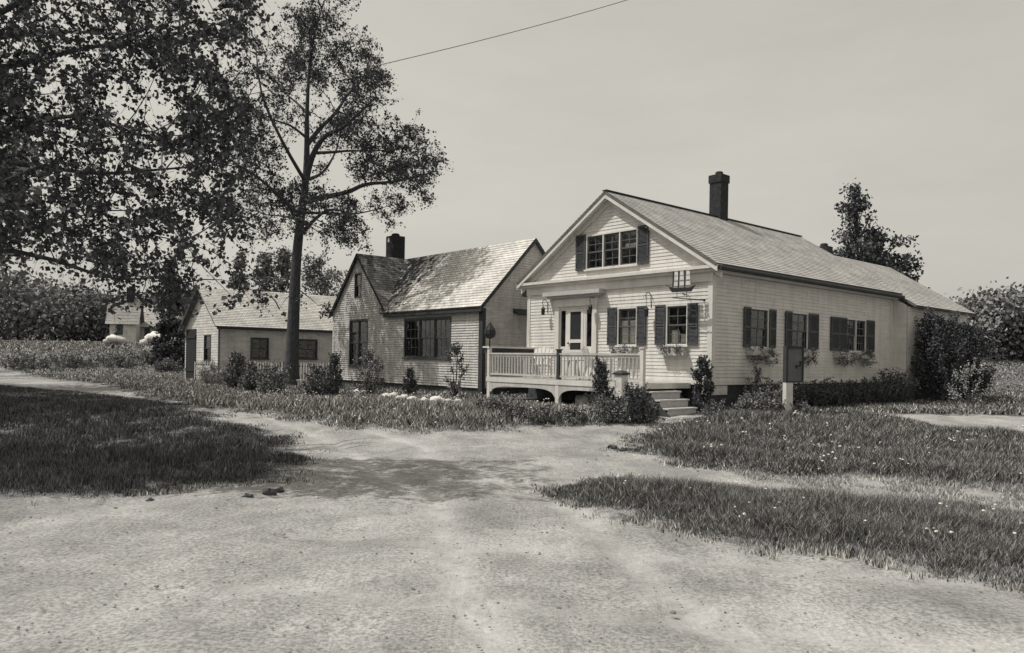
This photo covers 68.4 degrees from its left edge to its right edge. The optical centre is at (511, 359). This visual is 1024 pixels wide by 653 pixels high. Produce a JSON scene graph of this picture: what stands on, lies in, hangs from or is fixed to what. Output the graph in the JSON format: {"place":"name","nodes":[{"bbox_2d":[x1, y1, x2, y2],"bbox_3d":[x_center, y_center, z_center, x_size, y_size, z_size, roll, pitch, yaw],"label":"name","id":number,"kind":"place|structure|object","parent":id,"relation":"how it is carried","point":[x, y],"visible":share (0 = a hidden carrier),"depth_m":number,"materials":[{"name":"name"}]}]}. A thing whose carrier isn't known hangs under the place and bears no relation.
{"place":"outdoors","nodes":[
{"label":"outdoors","id":0,"kind":"place"},
{"bbox_2d":[216,0,625,101],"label":"overhead wire","id":1,"kind":"object","parent":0,"point":[424,54],"visible":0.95,"depth_m":24.34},
{"bbox_2d":[0,370,1023,652],"bbox_3d":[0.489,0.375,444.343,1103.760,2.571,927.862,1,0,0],"label":"dirt lane","id":2,"kind":"structure","parent":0,"point":[52,586],"depth_m":5.70,"materials":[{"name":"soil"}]},
{"bbox_2d":[0,407,1023,592],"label":"lane weeds","id":3,"kind":"object","parent":2,"relation":"on","point":[876,561],"visible":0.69,"depth_m":7.36,"materials":[{"name":"grey plant"}]},
{"bbox_2d":[726,468,1023,565],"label":"dry path grass","id":4,"kind":"structure","parent":2,"relation":"on","point":[911,489],"depth_m":9.78,"materials":[{"name":"plant"}]},
{"bbox_2d":[0,342,1023,574],"bbox_3d":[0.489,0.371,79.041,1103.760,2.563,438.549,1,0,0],"label":"ground","id":5,"kind":"structure","parent":0,"point":[154,485],"depth_m":15.54,"materials":[{"name":"plant"}]},
{"bbox_2d":[0,353,46,370],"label":"field brush","id":6,"kind":"object","parent":5,"relation":"on","point":[21,362],"visible":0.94,"depth_m":42.93,"materials":[{"name":"grey plant"}]},
{"bbox_2d":[0,143,49,286],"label":"shade tree","id":7,"kind":"object","parent":5,"relation":"on","point":[15,281],"visible":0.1,"depth_m":26.25,"materials":[{"name":"grey plant"}]},
{"bbox_2d":[0,264,94,340],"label":"distant tree","id":8,"kind":"object","parent":5,"relation":"on","point":[15,294],"visible":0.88,"depth_m":68.48,"materials":[{"name":"grey plant"}]},
{"bbox_2d":[0,38,105,311],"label":"shade tree","id":9,"kind":"object","parent":5,"relation":"on","point":[37,189],"visible":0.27,"depth_m":18.51,"materials":[{"name":"black plant"}]},
{"bbox_2d":[0,272,124,340],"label":"distant tree","id":10,"kind":"object","parent":5,"relation":"on","point":[78,332],"visible":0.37,"depth_m":75.28,"materials":[{"name":"grey plant"}]},
{"bbox_2d":[44,353,96,368],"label":"field brush","id":11,"kind":"object","parent":5,"relation":"on","point":[67,360],"visible":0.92,"depth_m":43.77,"materials":[{"name":"grey plant"}]},
{"bbox_2d":[51,277,109,341],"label":"distant tree","id":12,"kind":"object","parent":5,"relation":"on","point":[99,334],"visible":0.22,"depth_m":77.94,"materials":[{"name":"black plant"}]},
{"bbox_2d":[103,334,125,344],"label":"pale mound","id":13,"kind":"object","parent":5,"relation":"on","point":[111,338],"visible":0.79,"depth_m":57.59,"materials":[{"name":"white stone"}]},
{"bbox_2d":[87,352,145,368],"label":"field brush","id":14,"kind":"object","parent":5,"relation":"on","point":[119,361],"visible":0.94,"depth_m":44.33,"materials":[{"name":"grey plant"}]},
{"bbox_2d":[105,286,144,342],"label":"house","id":15,"kind":"structure","parent":5,"relation":"on","point":[128,324],"depth_m":66.16,"materials":[{"name":"paint"}]},
{"bbox_2d":[125,349,159,362],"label":"field brush","id":16,"kind":"object","parent":5,"relation":"on","point":[145,356],"visible":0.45,"depth_m":46.70,"materials":[{"name":"grey plant"}]},
{"bbox_2d":[0,0,291,348],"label":"overhanging tree","id":17,"kind":"object","parent":5,"relation":"on","point":[198,136],"visible":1,"depth_m":9.49,"materials":[{"name":"grey plant"}]},
{"bbox_2d":[139,331,175,344],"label":"pale mound","id":18,"kind":"object","parent":5,"relation":"on","point":[152,334],"visible":0.2,"depth_m":57.25,"materials":[{"name":"white stone"}]},
{"bbox_2d":[0,385,318,498],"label":"shaded verge grass","id":19,"kind":"structure","parent":5,"relation":"on","point":[157,459],"depth_m":12.03,"materials":[{"name":"plant"}]},
{"bbox_2d":[140,305,185,340],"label":"house","id":20,"kind":"structure","parent":5,"relation":"on","point":[145,329],"depth_m":68.17,"materials":[{"name":"paint"}]},
{"bbox_2d":[147,258,185,366],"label":"spruce tree","id":21,"kind":"object","parent":5,"relation":"on","point":[163,348],"visible":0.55,"depth_m":44.72,"materials":[{"name":"black plant"}]},
{"bbox_2d":[152,357,183,371],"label":"field brush","id":22,"kind":"object","parent":5,"relation":"on","point":[168,365],"visible":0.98,"depth_m":42.87,"materials":[{"name":"grey plant"}]},
{"bbox_2d":[196,359,225,384],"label":"yard shrub","id":23,"kind":"object","parent":5,"relation":"on","point":[206,375],"visible":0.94,"depth_m":29.66,"materials":[{"name":"grey plant"}]},
{"bbox_2d":[222,351,248,387],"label":"yard shrub","id":24,"kind":"object","parent":5,"relation":"on","point":[234,374],"visible":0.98,"depth_m":26.97,"materials":[{"name":"grey plant"}]},
{"bbox_2d":[227,249,250,289],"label":"background tree","id":25,"kind":"object","parent":5,"relation":"on","point":[240,257],"visible":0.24,"depth_m":49.78,"materials":[{"name":"grey plant"}]},
{"bbox_2d":[239,361,262,390],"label":"yard shrub","id":26,"kind":"object","parent":5,"relation":"on","point":[246,384],"visible":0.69,"depth_m":24.63,"materials":[{"name":"grey plant"}]},
{"bbox_2d":[178,287,335,379],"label":"garden shed","id":27,"kind":"structure","parent":5,"relation":"on","point":[247,331],"depth_m":35.90,"materials":[{"name":"paint"}]},
{"bbox_2d":[185,329,196,377],"bbox_3d":[-15.689,-0.296,36.823,0.070,2.400,1.430,1,0,-41],"label":"barn door","id":28,"kind":"structure","parent":27,"relation":"in","point":[191,335],"depth_m":36.82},
{"bbox_2d":[203,334,210,361],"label":"window","id":29,"kind":"structure","parent":27,"relation":"in","point":[207,338],"depth_m":35.45,"materials":[{"name":"glass"}]},
{"bbox_2d":[250,337,269,359],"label":"window","id":30,"kind":"structure","parent":27,"relation":"in","point":[259,350],"depth_m":35.59,"materials":[{"name":"glass"}]},
{"bbox_2d":[299,339,317,359],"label":"window","id":31,"kind":"structure","parent":27,"relation":"in","point":[308,348],"depth_m":37.13,"materials":[{"name":"glass"}]},
{"bbox_2d":[193,360,331,381],"bbox_3d":[-11.300,0.613,33.954,6.837,1.120,0.150,1,0,12],"label":"picket fence","id":32,"kind":"object","parent":5,"relation":"on","point":[207,364],"visible":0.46,"depth_m":33.84,"materials":[{"name":"white paint"}]},
{"bbox_2d":[244,248,281,291],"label":"background tree","id":33,"kind":"object","parent":5,"relation":"on","point":[264,259],"visible":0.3,"depth_m":49.70,"materials":[{"name":"grey plant"}]},
{"bbox_2d":[248,360,292,392],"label":"yard shrub","id":34,"kind":"object","parent":5,"relation":"on","point":[277,377],"visible":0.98,"depth_m":23.93,"materials":[{"name":"grey plant"}]},
{"bbox_2d":[268,245,291,292],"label":"background tree","id":35,"kind":"object","parent":5,"relation":"on","point":[283,262],"visible":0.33,"depth_m":49.72,"materials":[{"name":"grey plant"}]},
{"bbox_2d":[299,359,335,394],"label":"yard shrub","id":36,"kind":"object","parent":5,"relation":"on","point":[315,382],"visible":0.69,"depth_m":23.43,"materials":[{"name":"grey plant"}]},
{"bbox_2d":[300,249,347,296],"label":"background tree","id":37,"kind":"object","parent":5,"relation":"on","point":[322,283],"visible":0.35,"depth_m":49.05,"materials":[{"name":"grey plant"}]},
{"bbox_2d":[207,0,453,386],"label":"shade tree","id":38,"kind":"object","parent":5,"relation":"on","point":[344,125],"visible":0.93,"depth_m":29.11,"materials":[{"name":"grey plant"}]},
{"bbox_2d":[319,350,345,395],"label":"conifer shrub","id":39,"kind":"object","parent":5,"relation":"on","point":[333,387],"visible":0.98,"depth_m":22.89,"materials":[{"name":"grey plant"}]},
{"bbox_2d":[351,346,384,393],"bbox_3d":[-4.599,0.387,24.039,1.268,1.678,1.140,1,0,40],"label":"climbing shrub","id":40,"kind":"object","parent":5,"relation":"on","point":[371,384],"visible":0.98,"depth_m":23.96,"materials":[{"name":"grey plant"}]},
{"bbox_2d":[188,388,580,422],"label":"white flowers","id":41,"kind":"object","parent":5,"relation":"on","point":[371,391],"visible":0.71,"depth_m":20.31,"materials":[{"name":"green plant"}]},
{"bbox_2d":[401,366,420,394],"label":"conifer shrub","id":42,"kind":"object","parent":5,"relation":"on","point":[412,382],"visible":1,"depth_m":24.52,"materials":[{"name":"grey plant"}]},
{"bbox_2d":[330,233,544,394],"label":"shingled cottage","id":43,"kind":"structure","parent":5,"relation":"on","point":[396,310],"depth_m":27.99,"materials":[{"name":"paint"}]},
{"bbox_2d":[347,319,367,366],"bbox_3d":[-6.164,-0.697,31.341,0.635,2.000,1.580,1,0,-41],"label":"window","id":44,"kind":"structure","parent":43,"relation":"in","point":[358,329],"depth_m":31.82,"materials":[{"name":"green paint"}]},
{"bbox_2d":[354,272,361,297],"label":"window","id":45,"kind":"structure","parent":43,"relation":"in","point":[357,277],"depth_m":31.44,"materials":[{"name":"green paint"}]},
{"bbox_2d":[402,316,451,359],"bbox_3d":[-2.915,-0.786,27.592,0.635,1.560,3.060,1,0,-41],"label":"window","id":46,"kind":"structure","parent":43,"relation":"in","point":[428,337],"depth_m":27.86,"materials":[{"name":"glass"}]},
{"bbox_2d":[444,342,468,396],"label":"climbing shrub","id":47,"kind":"object","parent":5,"relation":"on","point":[455,349],"visible":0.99,"depth_m":23.23,"materials":[{"name":"grey plant"}]},
{"bbox_2d":[0,339,973,431],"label":"front lawn grass","id":48,"kind":"structure","parent":5,"relation":"on","point":[417,412],"depth_m":20.18,"materials":[{"name":"plant"}]},
{"bbox_2d":[475,391,521,412],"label":"garden clump","id":49,"kind":"object","parent":5,"relation":"on","point":[493,404],"visible":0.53,"depth_m":17.19,"materials":[{"name":"grey plant"}]},
{"bbox_2d":[495,402,528,421],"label":"garden clump","id":50,"kind":"object","parent":5,"relation":"on","point":[508,410],"visible":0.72,"depth_m":16.52,"materials":[{"name":"grey plant"}]},
{"bbox_2d":[517,404,561,423],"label":"garden clump","id":51,"kind":"object","parent":5,"relation":"on","point":[543,415],"visible":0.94,"depth_m":16.11,"materials":[{"name":"grey plant"}]},
{"bbox_2d":[557,405,587,425],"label":"garden clump","id":52,"kind":"object","parent":5,"relation":"on","point":[570,414],"visible":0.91,"depth_m":16.34,"materials":[{"name":"grey plant"}]},
{"bbox_2d":[575,393,596,404],"bbox_3d":[2.076,1.168,20.539,0.728,0.507,0.556,1,0,0],"label":"boulder","id":53,"kind":"object","parent":5,"relation":"on","point":[580,398],"visible":0.32,"depth_m":20.41,"materials":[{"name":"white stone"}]},
{"bbox_2d":[585,356,614,405],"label":"conifer shrub","id":54,"kind":"object","parent":5,"relation":"on","point":[601,383],"visible":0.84,"depth_m":18.02,"materials":[{"name":"black plant"}]},
{"bbox_2d":[586,389,629,423],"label":"garden clump","id":55,"kind":"object","parent":5,"relation":"on","point":[609,414],"visible":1,"depth_m":16.32,"materials":[{"name":"grey plant"}]},
{"bbox_2d":[612,370,629,405],"bbox_3d":[2.597,0.832,17.950,0.300,1.160,0.300,1,0,-41],"label":"gate post","id":56,"kind":"object","parent":5,"relation":"on","point":[621,377],"visible":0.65,"depth_m":17.86,"materials":[{"name":"wood"}]},
{"bbox_2d":[615,380,650,423],"bbox_3d":[2.644,0.953,16.450,0.889,0.997,0.831,1,0,0],"label":"garden clump","id":57,"kind":"object","parent":5,"relation":"on","point":[631,396],"visible":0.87,"depth_m":16.41,"materials":[{"name":"grey plant"}]},
{"bbox_2d":[630,399,662,423],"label":"garden clump","id":58,"kind":"object","parent":5,"relation":"on","point":[651,413],"visible":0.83,"depth_m":16.49,"materials":[{"name":"grey plant"}]},
{"bbox_2d":[690,355,715,412],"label":"climbing rose","id":59,"kind":"object","parent":5,"relation":"on","point":[703,366],"visible":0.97,"depth_m":18.69,"materials":[{"name":"black plant"}]},
{"bbox_2d":[701,399,726,416],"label":"weed clump","id":60,"kind":"object","parent":5,"relation":"on","point":[714,410],"visible":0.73,"depth_m":17.34,"materials":[{"name":"grey plant"}]},
{"bbox_2d":[486,171,975,417],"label":"white cottage","id":61,"kind":"structure","parent":5,"relation":"on","point":[617,256],"depth_m":21.71,"materials":[{"name":"paint"}]},
{"bbox_2d":[484,322,495,346],"bbox_3d":[-0.668,-0.761,22.755,0.339,0.760,0.338,1,0,-22],"label":"finial basket","id":62,"kind":"object","parent":61,"relation":"on","point":[489,332],"visible":1,"depth_m":22.65,"materials":[{"name":"black metal"}]},
{"bbox_2d":[483,346,533,352],"bbox_3d":[-0.093,-0.301,23.457,1.860,0.200,0.300,1,0,-41],"label":"rail planter","id":63,"kind":"object","parent":61,"relation":"attached to","point":[496,349],"visible":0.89,"depth_m":23.31,"materials":[{"name":"paint"}]},
{"bbox_2d":[522,347,553,377],"bbox_3d":[0.792,0.074,22.446,0.700,0.929,0.730,1,0,29],"label":"porch chair","id":64,"kind":"object","parent":61,"relation":"on","point":[542,349],"visible":0.56,"depth_m":22.62,"materials":[{"name":"white paint"}]},
{"bbox_2d":[567,309,583,375],"bbox_3d":[1.884,-0.505,22.562,0.092,2.030,0.650,1,0,-41],"label":"screen door","id":65,"kind":"structure","parent":61,"relation":"in","point":[575,316],"depth_m":22.59,"materials":[{"name":"white paint"}]},
{"bbox_2d":[581,346,612,380],"bbox_3d":[2.300,0.098,20.525,0.730,0.929,0.700,1,0,-11],"label":"porch chair","id":66,"kind":"object","parent":61,"relation":"on","point":[584,349],"visible":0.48,"depth_m":20.29,"materials":[{"name":"white paint"}]},
{"bbox_2d":[584,228,638,271],"bbox_3d":[3.026,-3.143,21.714,0.635,1.140,2.080,1,0,-41],"label":"window","id":67,"kind":"structure","parent":61,"relation":"in","point":[614,249],"depth_m":21.88,"materials":[{"name":"glass"}]},
{"bbox_2d":[609,343,636,355],"bbox_3d":[3.071,-0.257,20.944,0.366,0.393,0.918,1,0,-41],"label":"window box","id":68,"kind":"object","parent":61,"relation":"attached to","point":[623,349],"visible":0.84,"depth_m":20.83,"materials":[{"name":"white wood"}]},
{"bbox_2d":[615,306,637,346],"bbox_3d":[3.410,-0.927,21.235,0.635,1.200,0.840,1,0,-41],"label":"window","id":69,"kind":"structure","parent":61,"relation":"in","point":[626,316],"depth_m":21.29,"materials":[{"name":"white paint"}]},
{"bbox_2d":[658,343,687,355],"bbox_3d":[4.171,-0.277,19.680,0.361,0.367,0.942,1,0,-41],"label":"window box","id":70,"kind":"object","parent":61,"relation":"attached to","point":[675,351],"visible":1,"depth_m":19.64,"materials":[{"name":"white wood"}]},
{"bbox_2d":[663,304,688,346],"bbox_3d":[4.517,-0.909,19.953,0.635,1.200,0.820,1,0,-41],"label":"window","id":71,"kind":"structure","parent":61,"relation":"in","point":[676,314],"depth_m":20.03,"materials":[{"name":"white paint"}]},
{"bbox_2d":[666,270,705,300],"bbox_3d":[4.532,-1.857,19.207,0.456,0.826,1.217,1,0,-41],"label":"ship sign","id":72,"kind":"object","parent":61,"relation":"attached to","point":[684,282],"visible":1,"depth_m":19.16,"materials":[{"name":"wood"}]},
{"bbox_2d":[749,307,769,348],"bbox_3d":[6.530,-0.858,20.604,1.040,1.200,0.635,1,0,-41],"label":"window","id":73,"kind":"structure","parent":61,"relation":"in","point":[760,317],"depth_m":20.86,"materials":[{"name":"glass"}]},
{"bbox_2d":[746,344,780,366],"bbox_3d":[6.778,-0.099,20.261,1.399,0.641,0.354,1,0,-41],"label":"window box","id":74,"kind":"object","parent":61,"relation":"attached to","point":[763,351],"visible":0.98,"depth_m":20.16,"materials":[{"name":"grey wood"}]},
{"bbox_2d":[792,312,809,350],"bbox_3d":[8.154,-0.832,22.016,1.060,1.200,0.635,1,0,-41],"label":"window","id":75,"kind":"structure","parent":61,"relation":"in","point":[800,320],"depth_m":22.27,"materials":[{"name":"white paint"}]},
{"bbox_2d":[804,347,819,365],"bbox_3d":[8.443,-0.086,21.691,1.374,0.604,0.372,1,0,-41],"label":"window box","id":76,"kind":"object","parent":61,"relation":"attached to","point":[809,354],"visible":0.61,"depth_m":21.83,"materials":[{"name":"grey wood"}]},
{"bbox_2d":[833,346,856,367],"bbox_3d":[10.352,-0.079,23.351,1.130,0.652,0.366,1,0,-41],"label":"window box","id":77,"kind":"object","parent":61,"relation":"attached to","point":[847,354],"visible":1,"depth_m":23.21,"materials":[{"name":"grey wood"}]},
{"bbox_2d":[845,318,865,352],"bbox_3d":[10.856,-0.780,24.353,1.510,1.180,0.635,1,0,-41],"label":"window","id":78,"kind":"structure","parent":61,"relation":"in","point":[856,328],"depth_m":24.58,"materials":[{"name":"white paint"}]},
{"bbox_2d":[854,349,878,367],"bbox_3d":[11.382,-0.062,24.244,1.288,0.647,0.360,1,0,-41],"label":"window box","id":79,"kind":"object","parent":61,"relation":"attached to","point":[867,355],"visible":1,"depth_m":24.20,"materials":[{"name":"grey wood"}]},
{"bbox_2d":[731,393,769,411],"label":"foundation shrub","id":80,"kind":"object","parent":5,"relation":"on","point":[746,403],"visible":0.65,"depth_m":17.81,"materials":[{"name":"grey plant"}]},
{"bbox_2d":[742,361,763,396],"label":"climbing rose","id":81,"kind":"object","parent":5,"relation":"on","point":[757,379],"visible":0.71,"depth_m":19.67,"materials":[{"name":"grey plant"}]},
{"bbox_2d":[746,386,781,409],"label":"foundation shrub","id":82,"kind":"object","parent":5,"relation":"on","point":[768,394],"visible":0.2,"depth_m":18.56,"materials":[{"name":"grey plant"}]},
{"bbox_2d":[743,376,797,404],"bbox_3d":[6.601,0.954,19.242,1.203,1.115,1.348,1,0,-37],"label":"foundation shrub","id":83,"kind":"object","parent":5,"relation":"on","point":[774,386],"visible":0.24,"depth_m":19.21,"materials":[{"name":"grey plant"}]},
{"bbox_2d":[761,396,786,412],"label":"weed clump","id":84,"kind":"object","parent":5,"relation":"on","point":[776,404],"visible":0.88,"depth_m":17.80,"materials":[{"name":"grey plant"}]},
{"bbox_2d":[541,472,1023,590],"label":"roadside grass","id":85,"kind":"structure","parent":5,"relation":"on","point":[895,522],"depth_m":7.20,"materials":[{"name":"plant"}]},
{"bbox_2d":[595,474,1023,533],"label":"white flowers","id":86,"kind":"object","parent":85,"relation":"on","point":[940,503],"visible":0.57,"depth_m":7.17,"materials":[{"name":"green plant"}]},
{"bbox_2d":[769,379,812,406],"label":"foundation shrub","id":87,"kind":"object","parent":5,"relation":"on","point":[801,396],"visible":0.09,"depth_m":19.49,"materials":[{"name":"grey plant"}]},
{"bbox_2d":[782,346,803,411],"bbox_3d":[6.671,0.578,17.902,0.435,1.800,0.202,1,0,-6],"label":"notice board","id":88,"kind":"object","parent":5,"relation":"on","point":[793,364],"visible":0.93,"depth_m":17.84,"materials":[{"name":"white paint"}]},
{"bbox_2d":[790,398,815,414],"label":"weed clump","id":89,"kind":"object","parent":5,"relation":"on","point":[802,408],"visible":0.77,"depth_m":17.73,"materials":[{"name":"grey plant"}]},
{"bbox_2d":[793,379,831,408],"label":"foundation shrub","id":90,"kind":"object","parent":5,"relation":"on","point":[814,398],"visible":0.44,"depth_m":20.17,"materials":[{"name":"grey plant"}]},
{"bbox_2d":[608,405,1023,493],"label":"round lawn grass","id":91,"kind":"structure","parent":5,"relation":"on","point":[995,455],"depth_m":13.29,"materials":[{"name":"plant"}]},
{"bbox_2d":[800,378,848,406],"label":"foundation shrub","id":92,"kind":"object","parent":5,"relation":"on","point":[833,393],"visible":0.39,"depth_m":20.78,"materials":[{"name":"grey plant"}]},
{"bbox_2d":[817,377,862,406],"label":"foundation shrub","id":93,"kind":"object","parent":5,"relation":"on","point":[854,394],"visible":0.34,"depth_m":21.53,"materials":[{"name":"grey plant"}]},
{"bbox_2d":[659,409,1023,473],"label":"white flowers","id":94,"kind":"object","parent":5,"relation":"on","point":[830,435],"visible":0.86,"depth_m":14.05,"materials":[{"name":"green plant"}]},
{"bbox_2d":[829,377,877,404],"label":"foundation shrub","id":95,"kind":"object","parent":5,"relation":"on","point":[866,395],"visible":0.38,"depth_m":22.11,"materials":[{"name":"grey plant"}]},
{"bbox_2d":[831,178,899,266],"bbox_3d":[15.971,-3.314,33.897,3.891,9.731,4.402,1,0,0],"label":"pear tree","id":96,"kind":"object","parent":5,"relation":"on","point":[857,204],"visible":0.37,"depth_m":33.65,"materials":[{"name":"grey plant"}]},
{"bbox_2d":[846,376,897,403],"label":"foundation shrub","id":97,"kind":"object","parent":5,"relation":"on","point":[881,396],"visible":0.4,"depth_m":22.66,"materials":[{"name":"grey plant"}]},
{"bbox_2d":[855,375,913,402],"bbox_3d":[11.725,1.037,23.782,1.661,1.136,1.511,1,0,0],"label":"foundation shrub","id":98,"kind":"object","parent":5,"relation":"on","point":[895,393],"visible":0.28,"depth_m":23.48,"materials":[{"name":"grey plant"}]},
{"bbox_2d":[841,225,929,288],"bbox_3d":[16.812,-2.365,34.581,3.937,7.864,4.058,1,0,-38],"label":"pear tree","id":99,"kind":"object","parent":5,"relation":"on","point":[904,265],"visible":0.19,"depth_m":34.03,"materials":[{"name":"grey plant"}]},
{"bbox_2d":[872,366,921,401],"bbox_3d":[12.411,0.920,24.368,1.644,1.532,1.663,1,0,0],"label":"foundation shrub","id":100,"kind":"object","parent":5,"relation":"on","point":[900,380],"visible":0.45,"depth_m":24.24,"materials":[{"name":"grey plant"}]},
{"bbox_2d":[908,306,970,401],"bbox_3d":[14.444,-0.173,25.628,2.108,3.316,2.210,1,0,0],"label":"lilac bush","id":101,"kind":"object","parent":5,"relation":"on","point":[936,329],"visible":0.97,"depth_m":25.38,"materials":[{"name":"black plant"}]},
{"bbox_2d":[946,358,986,404],"bbox_3d":[14.393,0.729,23.894,1.109,1.601,1.078,1,0,35],"label":"flowering shrub","id":102,"kind":"object","parent":5,"relation":"on","point":[970,398],"visible":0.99,"depth_m":23.80,"materials":[{"name":"grey plant"}]},
{"bbox_2d":[939,318,999,400],"bbox_3d":[15.866,0.005,26.412,2.340,3.006,2.007,1,0,0],"label":"lilac bush","id":103,"kind":"object","parent":5,"relation":"on","point":[972,338],"visible":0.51,"depth_m":26.09,"materials":[{"name":"grey plant"}]},
{"bbox_2d":[945,286,1023,360],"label":"distant tree","id":104,"kind":"object","parent":5,"relation":"on","point":[986,321],"visible":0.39,"depth_m":55.79,"materials":[{"name":"grey plant"}]},
{"bbox_2d":[960,277,1023,356],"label":"distant tree","id":105,"kind":"object","parent":5,"relation":"on","point":[1009,295],"visible":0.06,"depth_m":60.56,"materials":[{"name":"grey plant"}]},
{"bbox_2d":[981,285,1023,361],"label":"distant tree","id":106,"kind":"object","parent":5,"relation":"on","point":[1021,328],"visible":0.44,"depth_m":56.12,"materials":[{"name":"grey plant"}]},
{"bbox_2d":[0,0,1023,352],"label":"sky","id":107,"kind":"structure","parent":0,"point":[920,103],"materials":[{"name":"grey"}]},
{"bbox_2d":[846,355,1023,414],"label":"side yard grass","id":108,"kind":"structure","parent":0,"point":[1000,402],"depth_m":24.36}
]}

